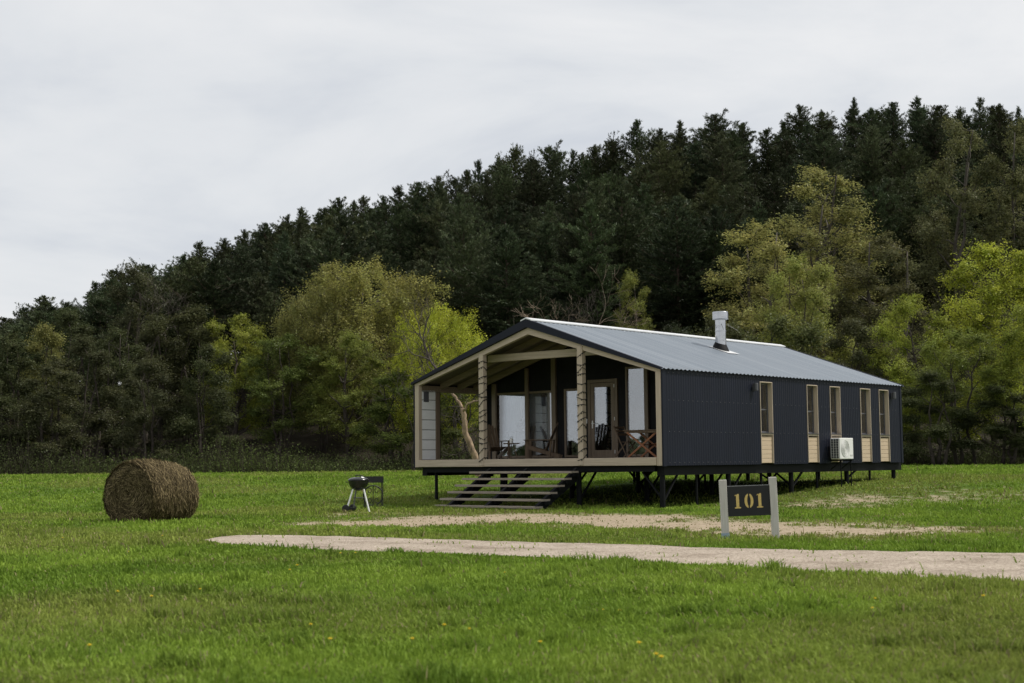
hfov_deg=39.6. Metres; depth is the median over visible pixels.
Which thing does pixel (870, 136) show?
pine tree
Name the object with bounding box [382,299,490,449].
leafy tree
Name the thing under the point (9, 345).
thin tree
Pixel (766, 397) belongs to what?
window
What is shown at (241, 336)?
leafy tree
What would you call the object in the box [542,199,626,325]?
pine tree
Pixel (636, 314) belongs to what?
bare tree
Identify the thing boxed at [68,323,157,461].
thin tree
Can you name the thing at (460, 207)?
pine tree
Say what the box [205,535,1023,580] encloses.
gravel path
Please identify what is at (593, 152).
pine tree
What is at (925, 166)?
pine tree
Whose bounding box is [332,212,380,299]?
pine tree
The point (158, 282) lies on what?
pine tree
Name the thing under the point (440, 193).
pine tree
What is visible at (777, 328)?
leafy tree
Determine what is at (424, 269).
pine tree
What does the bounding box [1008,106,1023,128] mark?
pine tree
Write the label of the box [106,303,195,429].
pine tree
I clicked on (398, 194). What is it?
pine tree
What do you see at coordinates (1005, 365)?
leafy tree
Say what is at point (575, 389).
porch window
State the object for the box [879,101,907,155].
pine tree
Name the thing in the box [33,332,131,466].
thin tree
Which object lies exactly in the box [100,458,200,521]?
hay bale
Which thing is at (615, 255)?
pine tree
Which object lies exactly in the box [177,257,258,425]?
pine tree
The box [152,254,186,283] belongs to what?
pine tree
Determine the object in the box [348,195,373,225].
pine tree
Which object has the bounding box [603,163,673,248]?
pine tree
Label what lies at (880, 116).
pine tree
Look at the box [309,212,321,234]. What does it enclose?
pine tree
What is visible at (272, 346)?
leafy tree
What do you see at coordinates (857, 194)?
pine tree
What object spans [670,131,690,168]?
pine tree
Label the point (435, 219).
pine tree
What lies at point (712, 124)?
pine tree
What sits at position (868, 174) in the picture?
pine tree
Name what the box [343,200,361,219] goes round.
pine tree
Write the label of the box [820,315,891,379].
thin tree
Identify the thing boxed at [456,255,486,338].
pine tree
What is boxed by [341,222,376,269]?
pine tree
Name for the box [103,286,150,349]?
pine tree
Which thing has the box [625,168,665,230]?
pine tree
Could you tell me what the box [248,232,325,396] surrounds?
pine tree
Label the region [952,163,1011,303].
pine tree
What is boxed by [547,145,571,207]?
pine tree
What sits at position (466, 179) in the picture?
pine tree
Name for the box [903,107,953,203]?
pine tree
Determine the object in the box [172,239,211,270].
pine tree
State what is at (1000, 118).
pine tree
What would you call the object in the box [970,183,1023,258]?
pine tree
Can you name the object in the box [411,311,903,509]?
cabin
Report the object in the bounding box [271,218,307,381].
pine tree
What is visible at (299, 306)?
leafy tree
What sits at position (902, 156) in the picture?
pine tree
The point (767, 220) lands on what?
pine tree
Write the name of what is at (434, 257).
pine tree
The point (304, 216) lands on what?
pine tree
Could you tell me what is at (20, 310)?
pine tree
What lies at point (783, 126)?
pine tree
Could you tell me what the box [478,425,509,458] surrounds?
lounge chair
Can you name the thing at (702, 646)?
grass
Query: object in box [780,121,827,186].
pine tree
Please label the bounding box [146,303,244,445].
thin tree
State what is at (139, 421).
thin tree
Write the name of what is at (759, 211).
pine tree
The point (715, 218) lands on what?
pine tree
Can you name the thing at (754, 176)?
pine tree
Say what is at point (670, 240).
pine tree
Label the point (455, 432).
leafy tree
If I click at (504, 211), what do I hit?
pine tree
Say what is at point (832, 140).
pine tree
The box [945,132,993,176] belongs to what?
pine tree
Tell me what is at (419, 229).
pine tree
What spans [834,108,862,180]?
pine tree
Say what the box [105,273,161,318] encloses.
pine tree
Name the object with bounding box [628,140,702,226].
pine tree
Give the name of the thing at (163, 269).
pine tree
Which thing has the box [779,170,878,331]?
pine tree
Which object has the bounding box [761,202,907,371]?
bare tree
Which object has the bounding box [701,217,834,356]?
leafy tree
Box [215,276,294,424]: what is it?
pine tree
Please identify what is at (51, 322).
pine tree
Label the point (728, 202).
pine tree
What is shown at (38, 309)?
pine tree
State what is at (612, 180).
pine tree
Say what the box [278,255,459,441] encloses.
leafy tree
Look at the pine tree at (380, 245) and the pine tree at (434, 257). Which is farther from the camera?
the pine tree at (380, 245)
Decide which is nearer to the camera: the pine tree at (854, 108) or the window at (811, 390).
the window at (811, 390)
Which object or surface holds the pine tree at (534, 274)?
on the ground at (310, 441)
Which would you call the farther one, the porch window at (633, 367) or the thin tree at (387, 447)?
the thin tree at (387, 447)
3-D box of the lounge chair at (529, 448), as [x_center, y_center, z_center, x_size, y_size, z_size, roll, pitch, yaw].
[0.956,3.016,43.247,1.096,1.095,0.850,-1,-5,9]
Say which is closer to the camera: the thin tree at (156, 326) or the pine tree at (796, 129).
the thin tree at (156, 326)
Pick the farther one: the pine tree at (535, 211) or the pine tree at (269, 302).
the pine tree at (535, 211)
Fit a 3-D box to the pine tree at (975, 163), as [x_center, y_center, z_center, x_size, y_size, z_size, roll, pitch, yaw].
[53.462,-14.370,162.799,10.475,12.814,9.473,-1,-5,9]
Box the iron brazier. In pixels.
[355,475,383,507]
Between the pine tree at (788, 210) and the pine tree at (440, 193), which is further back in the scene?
the pine tree at (440, 193)
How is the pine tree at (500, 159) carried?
on the ground at (310, 441)
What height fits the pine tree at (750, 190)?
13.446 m
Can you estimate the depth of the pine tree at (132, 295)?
132.67 m
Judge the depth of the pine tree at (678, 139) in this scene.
185.50 m
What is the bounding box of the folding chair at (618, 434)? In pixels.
[613,426,637,457]
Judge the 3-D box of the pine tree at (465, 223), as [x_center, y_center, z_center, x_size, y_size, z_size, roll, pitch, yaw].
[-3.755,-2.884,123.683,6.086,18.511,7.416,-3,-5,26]
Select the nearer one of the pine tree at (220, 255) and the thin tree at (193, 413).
the thin tree at (193, 413)
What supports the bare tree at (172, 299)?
on the ground at (310, 441)
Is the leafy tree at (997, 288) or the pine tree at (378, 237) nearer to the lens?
the leafy tree at (997, 288)
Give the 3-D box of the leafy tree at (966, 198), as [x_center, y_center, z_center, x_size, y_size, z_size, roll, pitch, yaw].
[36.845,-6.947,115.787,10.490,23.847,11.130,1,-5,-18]
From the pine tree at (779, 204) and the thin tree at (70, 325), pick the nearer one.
the thin tree at (70, 325)
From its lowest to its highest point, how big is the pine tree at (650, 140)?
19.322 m
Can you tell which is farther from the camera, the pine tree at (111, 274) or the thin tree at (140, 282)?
the pine tree at (111, 274)
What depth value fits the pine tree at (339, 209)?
181.67 m
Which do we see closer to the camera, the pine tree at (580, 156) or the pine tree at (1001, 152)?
the pine tree at (1001, 152)
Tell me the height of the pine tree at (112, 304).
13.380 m
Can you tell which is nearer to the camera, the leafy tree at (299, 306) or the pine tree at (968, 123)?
the leafy tree at (299, 306)
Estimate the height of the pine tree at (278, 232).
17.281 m
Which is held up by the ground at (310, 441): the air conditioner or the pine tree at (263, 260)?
the pine tree at (263, 260)
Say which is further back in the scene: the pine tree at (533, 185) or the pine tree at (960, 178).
the pine tree at (533, 185)
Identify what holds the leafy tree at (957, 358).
on the ground at (310, 441)
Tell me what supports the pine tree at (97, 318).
on the ground at (310, 441)
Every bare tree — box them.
[128,271,191,441]
[372,337,443,469]
[512,264,646,328]
[561,285,620,324]
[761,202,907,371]
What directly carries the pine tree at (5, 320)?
on the ground at (310, 441)
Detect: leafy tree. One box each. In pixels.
[193,312,275,447]
[238,331,342,459]
[261,282,369,450]
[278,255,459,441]
[301,327,397,461]
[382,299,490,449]
[406,393,478,459]
[612,268,655,330]
[653,320,699,334]
[688,310,748,339]
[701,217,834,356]
[736,307,835,357]
[742,163,895,367]
[745,251,856,363]
[817,230,943,391]
[858,293,962,464]
[902,325,1019,464]
[904,111,1022,393]
[918,238,1023,463]
[971,116,1023,398]
[978,299,1023,426]
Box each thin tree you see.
[0,330,50,460]
[0,361,102,464]
[0,379,28,460]
[15,322,78,445]
[26,305,116,437]
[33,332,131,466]
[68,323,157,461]
[92,258,173,438]
[106,355,187,460]
[116,309,188,451]
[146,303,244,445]
[162,341,249,465]
[343,368,441,465]
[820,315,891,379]
[901,369,982,464]
[954,377,1023,463]
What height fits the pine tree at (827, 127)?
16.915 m
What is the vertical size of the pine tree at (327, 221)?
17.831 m
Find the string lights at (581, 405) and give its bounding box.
[576,350,587,460]
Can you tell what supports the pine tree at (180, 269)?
on the ground at (310, 441)
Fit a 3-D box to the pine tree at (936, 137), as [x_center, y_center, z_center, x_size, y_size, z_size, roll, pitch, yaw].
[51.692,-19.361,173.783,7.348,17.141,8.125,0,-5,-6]
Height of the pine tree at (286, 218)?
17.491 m
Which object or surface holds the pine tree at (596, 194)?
on the ground at (310, 441)
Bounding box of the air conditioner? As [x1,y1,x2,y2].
[830,438,852,486]
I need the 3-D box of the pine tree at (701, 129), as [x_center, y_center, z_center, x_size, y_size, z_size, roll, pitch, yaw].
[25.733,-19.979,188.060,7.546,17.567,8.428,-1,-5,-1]
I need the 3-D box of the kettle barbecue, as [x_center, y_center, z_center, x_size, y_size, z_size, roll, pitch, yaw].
[-4.175,4.120,38.566,0.720,1.004,0.610,-2,-5,16]
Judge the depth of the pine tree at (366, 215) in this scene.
175.96 m
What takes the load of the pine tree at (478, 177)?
on the ground at (310, 441)
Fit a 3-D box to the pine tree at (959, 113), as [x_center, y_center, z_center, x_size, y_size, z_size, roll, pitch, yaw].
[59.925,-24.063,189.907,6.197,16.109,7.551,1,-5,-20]
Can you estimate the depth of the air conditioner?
44.63 m
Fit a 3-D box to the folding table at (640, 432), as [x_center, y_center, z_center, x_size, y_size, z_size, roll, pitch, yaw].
[3.818,2.870,39.853,1.240,0.785,0.690,-5,-6,41]
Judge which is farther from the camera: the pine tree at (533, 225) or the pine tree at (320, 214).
the pine tree at (320, 214)
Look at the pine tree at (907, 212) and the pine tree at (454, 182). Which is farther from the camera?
the pine tree at (454, 182)
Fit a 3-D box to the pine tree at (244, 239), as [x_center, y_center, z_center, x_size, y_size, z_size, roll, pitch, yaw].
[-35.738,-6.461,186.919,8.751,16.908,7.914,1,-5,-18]
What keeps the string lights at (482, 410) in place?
attached to the cabin
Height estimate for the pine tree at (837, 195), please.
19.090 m
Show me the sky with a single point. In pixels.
(146, 130)
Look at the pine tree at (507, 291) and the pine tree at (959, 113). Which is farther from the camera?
the pine tree at (959, 113)
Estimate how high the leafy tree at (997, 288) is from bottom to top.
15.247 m
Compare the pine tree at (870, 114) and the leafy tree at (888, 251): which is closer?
the leafy tree at (888, 251)
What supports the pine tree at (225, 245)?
on the ground at (310, 441)
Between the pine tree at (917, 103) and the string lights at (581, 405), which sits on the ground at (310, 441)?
the pine tree at (917, 103)
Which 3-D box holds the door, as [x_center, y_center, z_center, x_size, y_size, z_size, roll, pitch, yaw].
[2.785,2.352,43.463,1.150,2.405,0.191,-5,-6,41]
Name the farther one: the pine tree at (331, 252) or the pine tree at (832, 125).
the pine tree at (832, 125)
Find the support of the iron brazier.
on the ground at (310, 441)
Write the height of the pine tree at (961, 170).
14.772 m
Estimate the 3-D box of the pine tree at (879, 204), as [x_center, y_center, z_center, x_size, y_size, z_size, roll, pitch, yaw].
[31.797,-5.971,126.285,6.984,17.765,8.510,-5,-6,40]
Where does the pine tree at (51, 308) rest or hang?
on the ground at (310, 441)
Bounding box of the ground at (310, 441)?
[0,271,1023,682]
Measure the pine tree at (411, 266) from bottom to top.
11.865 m
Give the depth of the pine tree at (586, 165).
172.37 m
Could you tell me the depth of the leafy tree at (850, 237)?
112.22 m
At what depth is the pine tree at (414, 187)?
186.84 m
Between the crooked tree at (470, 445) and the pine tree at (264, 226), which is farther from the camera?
the pine tree at (264, 226)
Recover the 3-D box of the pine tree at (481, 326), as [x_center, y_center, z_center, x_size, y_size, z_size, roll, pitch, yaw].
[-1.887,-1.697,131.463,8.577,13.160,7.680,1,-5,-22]
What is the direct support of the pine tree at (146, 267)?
on the ground at (310, 441)
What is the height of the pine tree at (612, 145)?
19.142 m
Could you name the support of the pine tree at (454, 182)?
on the ground at (310, 441)
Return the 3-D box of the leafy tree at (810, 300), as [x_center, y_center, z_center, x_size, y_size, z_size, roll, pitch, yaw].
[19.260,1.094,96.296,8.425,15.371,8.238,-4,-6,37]
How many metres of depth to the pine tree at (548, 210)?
157.57 m
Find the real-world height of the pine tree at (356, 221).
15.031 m
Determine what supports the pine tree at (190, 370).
on the ground at (310, 441)
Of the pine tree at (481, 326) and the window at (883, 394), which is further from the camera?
the pine tree at (481, 326)
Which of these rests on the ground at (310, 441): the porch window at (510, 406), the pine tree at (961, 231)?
the pine tree at (961, 231)
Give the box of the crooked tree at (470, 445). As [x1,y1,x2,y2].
[375,282,514,476]
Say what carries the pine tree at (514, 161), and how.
on the ground at (310, 441)
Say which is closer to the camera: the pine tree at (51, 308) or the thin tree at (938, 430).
the thin tree at (938, 430)
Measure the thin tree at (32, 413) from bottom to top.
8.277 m
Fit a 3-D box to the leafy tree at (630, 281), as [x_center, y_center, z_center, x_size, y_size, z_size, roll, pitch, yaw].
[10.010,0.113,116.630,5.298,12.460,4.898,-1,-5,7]
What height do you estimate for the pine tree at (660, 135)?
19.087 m
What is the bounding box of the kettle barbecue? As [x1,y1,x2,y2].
[342,475,371,511]
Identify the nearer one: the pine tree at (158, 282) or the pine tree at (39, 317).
the pine tree at (39, 317)
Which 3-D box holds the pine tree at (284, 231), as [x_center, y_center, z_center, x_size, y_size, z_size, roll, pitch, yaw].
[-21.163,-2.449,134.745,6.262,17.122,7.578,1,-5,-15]
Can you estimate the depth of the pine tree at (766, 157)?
182.62 m
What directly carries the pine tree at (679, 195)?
on the ground at (310, 441)
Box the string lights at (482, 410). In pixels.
[478,361,487,461]
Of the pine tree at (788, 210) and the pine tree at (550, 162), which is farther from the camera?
the pine tree at (550, 162)
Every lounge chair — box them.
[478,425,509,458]
[525,423,562,458]
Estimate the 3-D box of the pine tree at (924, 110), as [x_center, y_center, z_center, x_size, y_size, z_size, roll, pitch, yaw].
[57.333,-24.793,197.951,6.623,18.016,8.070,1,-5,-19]
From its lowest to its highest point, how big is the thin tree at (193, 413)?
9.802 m
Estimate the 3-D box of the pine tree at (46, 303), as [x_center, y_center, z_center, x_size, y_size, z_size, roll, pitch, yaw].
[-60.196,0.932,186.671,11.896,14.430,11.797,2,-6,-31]
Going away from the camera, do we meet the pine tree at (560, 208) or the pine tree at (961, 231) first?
the pine tree at (961, 231)
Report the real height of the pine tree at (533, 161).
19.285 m
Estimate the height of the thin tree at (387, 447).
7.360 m
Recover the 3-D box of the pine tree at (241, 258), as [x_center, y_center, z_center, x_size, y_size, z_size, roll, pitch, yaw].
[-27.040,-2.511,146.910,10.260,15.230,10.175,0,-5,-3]
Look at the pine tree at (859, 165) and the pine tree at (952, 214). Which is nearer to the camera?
the pine tree at (952, 214)
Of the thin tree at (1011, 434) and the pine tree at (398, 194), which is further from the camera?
the pine tree at (398, 194)
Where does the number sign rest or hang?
on the ground at (310, 441)
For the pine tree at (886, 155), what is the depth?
169.04 m
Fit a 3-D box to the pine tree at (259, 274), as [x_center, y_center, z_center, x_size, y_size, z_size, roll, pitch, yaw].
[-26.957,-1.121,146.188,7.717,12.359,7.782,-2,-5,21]
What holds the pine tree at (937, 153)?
on the ground at (310, 441)
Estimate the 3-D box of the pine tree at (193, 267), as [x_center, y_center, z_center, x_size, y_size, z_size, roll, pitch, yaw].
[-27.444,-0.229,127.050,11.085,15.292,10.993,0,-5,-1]
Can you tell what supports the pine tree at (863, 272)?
on the ground at (310, 441)
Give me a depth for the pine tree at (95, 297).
151.49 m
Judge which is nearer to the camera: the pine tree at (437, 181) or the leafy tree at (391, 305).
the leafy tree at (391, 305)
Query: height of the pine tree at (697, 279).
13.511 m
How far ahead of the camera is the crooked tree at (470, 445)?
58.96 m
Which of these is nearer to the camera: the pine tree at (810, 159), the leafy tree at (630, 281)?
the leafy tree at (630, 281)
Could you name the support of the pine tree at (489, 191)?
on the ground at (310, 441)
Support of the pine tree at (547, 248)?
on the ground at (310, 441)
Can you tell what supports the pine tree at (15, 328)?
on the ground at (310, 441)
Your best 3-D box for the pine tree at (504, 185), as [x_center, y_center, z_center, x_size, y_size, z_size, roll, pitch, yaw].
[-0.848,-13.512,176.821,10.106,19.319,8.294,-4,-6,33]
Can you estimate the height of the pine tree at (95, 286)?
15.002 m
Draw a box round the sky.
[0,0,1023,383]
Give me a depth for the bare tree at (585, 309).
115.15 m
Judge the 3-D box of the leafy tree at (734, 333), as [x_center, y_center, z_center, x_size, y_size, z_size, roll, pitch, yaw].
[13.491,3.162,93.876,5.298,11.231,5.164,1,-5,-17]
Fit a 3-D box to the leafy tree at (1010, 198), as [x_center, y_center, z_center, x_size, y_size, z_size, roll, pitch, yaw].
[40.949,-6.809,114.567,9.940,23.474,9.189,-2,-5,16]
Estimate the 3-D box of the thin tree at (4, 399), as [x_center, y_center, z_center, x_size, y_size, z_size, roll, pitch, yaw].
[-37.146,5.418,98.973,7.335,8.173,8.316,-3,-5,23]
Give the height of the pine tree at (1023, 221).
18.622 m
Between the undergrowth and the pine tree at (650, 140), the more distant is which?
the pine tree at (650, 140)
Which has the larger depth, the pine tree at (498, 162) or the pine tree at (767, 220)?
the pine tree at (498, 162)
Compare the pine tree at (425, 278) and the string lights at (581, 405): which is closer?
the string lights at (581, 405)
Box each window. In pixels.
[497,390,557,457]
[564,388,577,456]
[625,366,642,456]
[759,381,773,462]
[806,385,819,462]
[829,386,841,461]
[860,388,871,461]
[878,389,890,461]
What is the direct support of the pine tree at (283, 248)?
on the ground at (310, 441)
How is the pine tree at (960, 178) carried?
on the ground at (310, 441)
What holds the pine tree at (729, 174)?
on the ground at (310, 441)
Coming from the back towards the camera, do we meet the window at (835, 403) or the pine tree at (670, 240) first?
the pine tree at (670, 240)
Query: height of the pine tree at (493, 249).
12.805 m
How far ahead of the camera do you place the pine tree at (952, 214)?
123.44 m
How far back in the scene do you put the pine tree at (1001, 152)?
159.22 m
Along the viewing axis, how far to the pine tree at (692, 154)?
173.87 m
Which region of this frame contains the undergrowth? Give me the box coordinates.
[0,415,1023,474]
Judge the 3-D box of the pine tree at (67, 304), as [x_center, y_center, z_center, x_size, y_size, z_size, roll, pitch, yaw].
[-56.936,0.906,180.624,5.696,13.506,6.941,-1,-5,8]
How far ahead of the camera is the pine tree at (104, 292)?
155.16 m
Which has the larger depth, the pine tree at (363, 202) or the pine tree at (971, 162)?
the pine tree at (363, 202)
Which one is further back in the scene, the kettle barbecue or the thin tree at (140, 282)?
the thin tree at (140, 282)
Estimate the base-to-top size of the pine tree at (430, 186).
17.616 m
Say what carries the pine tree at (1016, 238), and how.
on the ground at (310, 441)
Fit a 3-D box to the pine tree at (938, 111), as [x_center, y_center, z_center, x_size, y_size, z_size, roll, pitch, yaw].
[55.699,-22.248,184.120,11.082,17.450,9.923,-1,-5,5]
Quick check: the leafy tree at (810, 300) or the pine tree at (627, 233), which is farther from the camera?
the pine tree at (627, 233)
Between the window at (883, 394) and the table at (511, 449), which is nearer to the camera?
the table at (511, 449)
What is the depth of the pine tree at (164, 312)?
136.37 m
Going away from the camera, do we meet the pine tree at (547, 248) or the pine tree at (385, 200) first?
the pine tree at (547, 248)
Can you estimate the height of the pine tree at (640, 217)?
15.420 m
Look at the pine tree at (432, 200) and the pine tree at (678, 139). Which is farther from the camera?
the pine tree at (678, 139)
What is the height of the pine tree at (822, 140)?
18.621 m
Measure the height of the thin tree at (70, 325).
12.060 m
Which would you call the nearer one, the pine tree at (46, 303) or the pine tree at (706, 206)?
the pine tree at (706, 206)
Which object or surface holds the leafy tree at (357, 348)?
on the ground at (310, 441)
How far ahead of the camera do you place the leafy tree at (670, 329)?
109.35 m
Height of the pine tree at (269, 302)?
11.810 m
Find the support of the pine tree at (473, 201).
on the ground at (310, 441)
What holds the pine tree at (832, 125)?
on the ground at (310, 441)
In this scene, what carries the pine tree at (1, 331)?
on the ground at (310, 441)
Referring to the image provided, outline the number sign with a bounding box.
[719,477,779,537]
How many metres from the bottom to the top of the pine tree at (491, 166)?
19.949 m
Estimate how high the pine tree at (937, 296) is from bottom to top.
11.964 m
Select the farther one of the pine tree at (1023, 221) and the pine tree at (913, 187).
the pine tree at (913, 187)
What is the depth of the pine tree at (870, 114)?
185.50 m
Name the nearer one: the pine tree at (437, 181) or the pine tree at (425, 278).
the pine tree at (425, 278)
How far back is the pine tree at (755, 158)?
181.59 m
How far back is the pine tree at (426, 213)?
172.61 m
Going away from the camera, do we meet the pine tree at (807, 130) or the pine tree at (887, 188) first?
the pine tree at (887, 188)
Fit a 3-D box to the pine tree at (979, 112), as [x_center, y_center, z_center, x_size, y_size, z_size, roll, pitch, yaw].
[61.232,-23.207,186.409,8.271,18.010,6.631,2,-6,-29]
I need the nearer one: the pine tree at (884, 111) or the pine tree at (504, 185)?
the pine tree at (504, 185)
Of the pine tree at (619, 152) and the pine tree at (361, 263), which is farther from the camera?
the pine tree at (619, 152)
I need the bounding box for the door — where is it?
[587,378,618,457]
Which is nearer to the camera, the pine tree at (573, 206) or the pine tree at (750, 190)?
the pine tree at (573, 206)
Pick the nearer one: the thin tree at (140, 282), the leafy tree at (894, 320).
the leafy tree at (894, 320)
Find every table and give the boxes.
[503,443,519,458]
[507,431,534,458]
[623,429,656,456]
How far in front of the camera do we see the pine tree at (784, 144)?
178.29 m
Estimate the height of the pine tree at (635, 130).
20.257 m
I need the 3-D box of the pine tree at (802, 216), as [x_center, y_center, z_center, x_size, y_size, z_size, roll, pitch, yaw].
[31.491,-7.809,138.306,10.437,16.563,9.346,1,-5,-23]
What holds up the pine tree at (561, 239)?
on the ground at (310, 441)
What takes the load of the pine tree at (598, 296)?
on the ground at (310, 441)
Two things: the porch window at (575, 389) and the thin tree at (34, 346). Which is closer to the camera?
the porch window at (575, 389)
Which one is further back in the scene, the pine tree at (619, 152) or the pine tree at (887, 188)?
the pine tree at (619, 152)
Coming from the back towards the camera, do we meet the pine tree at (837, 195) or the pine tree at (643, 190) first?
the pine tree at (643, 190)
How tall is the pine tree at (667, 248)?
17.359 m
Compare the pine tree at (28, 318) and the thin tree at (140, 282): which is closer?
the thin tree at (140, 282)
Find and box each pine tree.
[0,310,101,439]
[0,316,11,326]
[0,324,19,417]
[0,324,42,426]
[1,309,33,422]
[8,309,68,442]
[9,295,61,323]
[12,307,47,325]
[13,302,29,322]
[13,305,88,395]
[60,297,83,311]
[62,304,96,341]
[70,298,131,409]
[75,278,110,313]
[76,280,103,311]
[79,278,129,384]
[91,283,125,350]
[93,284,176,386]
[97,281,131,384]
[102,262,126,383]
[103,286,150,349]
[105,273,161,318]
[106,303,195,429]
[120,257,166,286]
[127,298,206,406]
[142,256,247,374]
[149,276,165,292]
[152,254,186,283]
[152,268,171,281]
[152,272,176,324]
[162,273,228,380]
[168,263,186,401]
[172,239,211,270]
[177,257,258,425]
[203,237,235,278]
[204,250,242,350]
[215,246,266,352]
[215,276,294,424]
[225,229,255,290]
[226,291,311,425]
[229,224,280,353]
[232,248,278,303]
[234,272,268,356]
[235,222,273,265]
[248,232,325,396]
[259,220,307,279]
[261,232,308,409]
[265,226,304,396]
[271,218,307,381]
[272,213,295,236]
[280,227,383,414]
[288,213,386,286]
[290,206,313,247]
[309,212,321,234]
[310,204,342,230]
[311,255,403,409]
[312,207,329,233]
[319,196,358,228]
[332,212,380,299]
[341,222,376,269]
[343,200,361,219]
[346,235,389,384]
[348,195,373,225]
[350,215,384,241]
[356,207,377,236]
[360,206,412,354]
[367,237,404,268]
[372,194,391,232]
[375,260,472,361]
[380,180,433,244]
[380,185,417,253]
[380,202,415,265]
[381,260,444,345]
[384,196,436,287]
[393,257,448,376]
[403,182,454,257]
[406,200,447,277]
[417,175,450,231]
[417,250,460,345]
[421,197,464,244]
[424,184,431,201]
[426,193,462,282]
[427,192,502,353]
[437,203,499,394]
[442,245,553,337]
[443,169,461,204]
[447,169,486,209]
[448,254,521,350]
[451,224,567,342]
[452,192,492,246]
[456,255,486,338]
[463,173,503,254]
[466,159,492,200]
[468,200,533,287]
[469,160,523,226]
[481,165,495,178]
[482,143,553,219]
[485,152,514,196]
[487,255,571,323]
[488,155,511,222]
[496,201,542,316]
[504,164,568,228]
[513,220,571,319]
[514,218,556,317]
[515,149,558,205]
[526,200,572,258]
[526,225,571,321]
[527,139,575,212]
[541,184,597,319]
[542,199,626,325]
[546,180,641,320]
[546,252,631,326]
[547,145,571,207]
[552,203,572,239]
[557,149,584,208]
[558,152,603,197]
[562,158,605,217]
[564,200,664,300]
[569,144,618,191]
[574,251,654,328]
[583,187,662,326]
[591,130,632,190]
[595,163,636,222]
[601,137,628,175]
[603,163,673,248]
[608,211,681,331]
[617,118,655,187]
[617,128,692,217]
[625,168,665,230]
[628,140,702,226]
[628,182,665,289]
[628,195,753,332]
[633,127,659,164]
[645,223,686,321]
[646,230,747,336]
[664,119,697,197]
[664,193,698,283]
[669,230,746,336]
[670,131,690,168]
[675,141,729,220]
[683,108,742,190]
[683,130,752,229]
[683,204,750,318]
[689,127,723,189]
[690,177,730,220]
[696,200,717,229]
[704,182,756,303]
[717,121,770,186]
[720,129,752,204]
[723,201,800,341]
[726,184,770,230]
[733,172,805,252]
[738,172,778,214]
[739,154,771,188]
[740,127,785,201]
[748,212,782,294]
[751,205,822,322]
[763,130,799,186]
[768,104,843,179]
[772,119,790,169]
[776,165,817,289]
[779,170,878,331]
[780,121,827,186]
[791,128,859,207]
[794,179,854,334]
[798,135,826,186]
[804,167,873,358]
[815,109,850,172]
[817,110,849,161]
[826,137,853,195]
[832,220,900,324]
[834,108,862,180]
[834,177,904,346]
[838,97,867,193]
[841,107,896,179]
[842,122,892,211]
[845,180,892,298]
[849,144,892,188]
[851,155,878,206]
[854,177,916,330]
[856,107,892,152]
[856,138,923,197]
[861,176,925,297]
[863,189,985,359]
[870,104,909,147]
[877,95,943,161]
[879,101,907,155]
[881,137,941,212]
[889,181,1003,364]
[891,151,943,201]
[899,105,931,146]
[900,116,960,244]
[900,169,937,274]
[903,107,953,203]
[914,234,997,346]
[919,126,956,194]
[924,105,960,165]
[931,156,1003,211]
[932,162,995,212]
[932,165,996,216]
[934,115,994,167]
[938,168,994,259]
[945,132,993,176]
[945,209,983,262]
[946,105,974,167]
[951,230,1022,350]
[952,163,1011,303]
[970,96,1000,158]
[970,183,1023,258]
[973,103,1016,157]
[980,127,1019,200]
[981,105,1015,148]
[985,187,1023,316]
[1007,148,1023,229]
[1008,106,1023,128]
[1010,206,1023,302]
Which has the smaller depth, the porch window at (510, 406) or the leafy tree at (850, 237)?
the porch window at (510, 406)
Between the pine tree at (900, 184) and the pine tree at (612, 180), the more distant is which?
the pine tree at (612, 180)
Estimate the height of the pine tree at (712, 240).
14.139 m
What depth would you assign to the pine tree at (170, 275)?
151.18 m
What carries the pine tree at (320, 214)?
on the ground at (310, 441)
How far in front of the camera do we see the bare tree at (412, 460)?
88.08 m
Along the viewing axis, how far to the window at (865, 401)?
46.95 m
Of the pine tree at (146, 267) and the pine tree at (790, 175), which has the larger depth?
the pine tree at (146, 267)
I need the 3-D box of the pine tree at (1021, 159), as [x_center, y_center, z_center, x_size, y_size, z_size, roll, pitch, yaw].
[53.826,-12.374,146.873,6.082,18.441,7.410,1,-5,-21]
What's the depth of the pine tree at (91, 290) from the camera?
170.07 m
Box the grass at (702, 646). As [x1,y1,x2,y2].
[0,461,1023,682]
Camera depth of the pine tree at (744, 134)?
187.52 m
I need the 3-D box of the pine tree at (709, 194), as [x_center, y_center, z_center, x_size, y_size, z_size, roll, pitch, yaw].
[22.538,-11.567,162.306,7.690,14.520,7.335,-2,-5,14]
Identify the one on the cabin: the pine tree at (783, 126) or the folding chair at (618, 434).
the folding chair at (618, 434)
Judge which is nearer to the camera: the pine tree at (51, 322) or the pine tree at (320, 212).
the pine tree at (51, 322)
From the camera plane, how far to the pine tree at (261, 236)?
163.71 m
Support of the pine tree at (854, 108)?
on the ground at (310, 441)
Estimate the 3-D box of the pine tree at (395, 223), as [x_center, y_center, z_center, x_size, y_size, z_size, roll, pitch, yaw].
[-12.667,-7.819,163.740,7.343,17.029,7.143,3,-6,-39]
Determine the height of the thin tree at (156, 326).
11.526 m
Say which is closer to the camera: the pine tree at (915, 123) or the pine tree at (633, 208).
the pine tree at (633, 208)
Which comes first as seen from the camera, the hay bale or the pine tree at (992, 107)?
the hay bale
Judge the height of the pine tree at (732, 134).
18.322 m
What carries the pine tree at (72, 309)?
on the ground at (310, 441)
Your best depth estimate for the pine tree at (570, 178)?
190.69 m

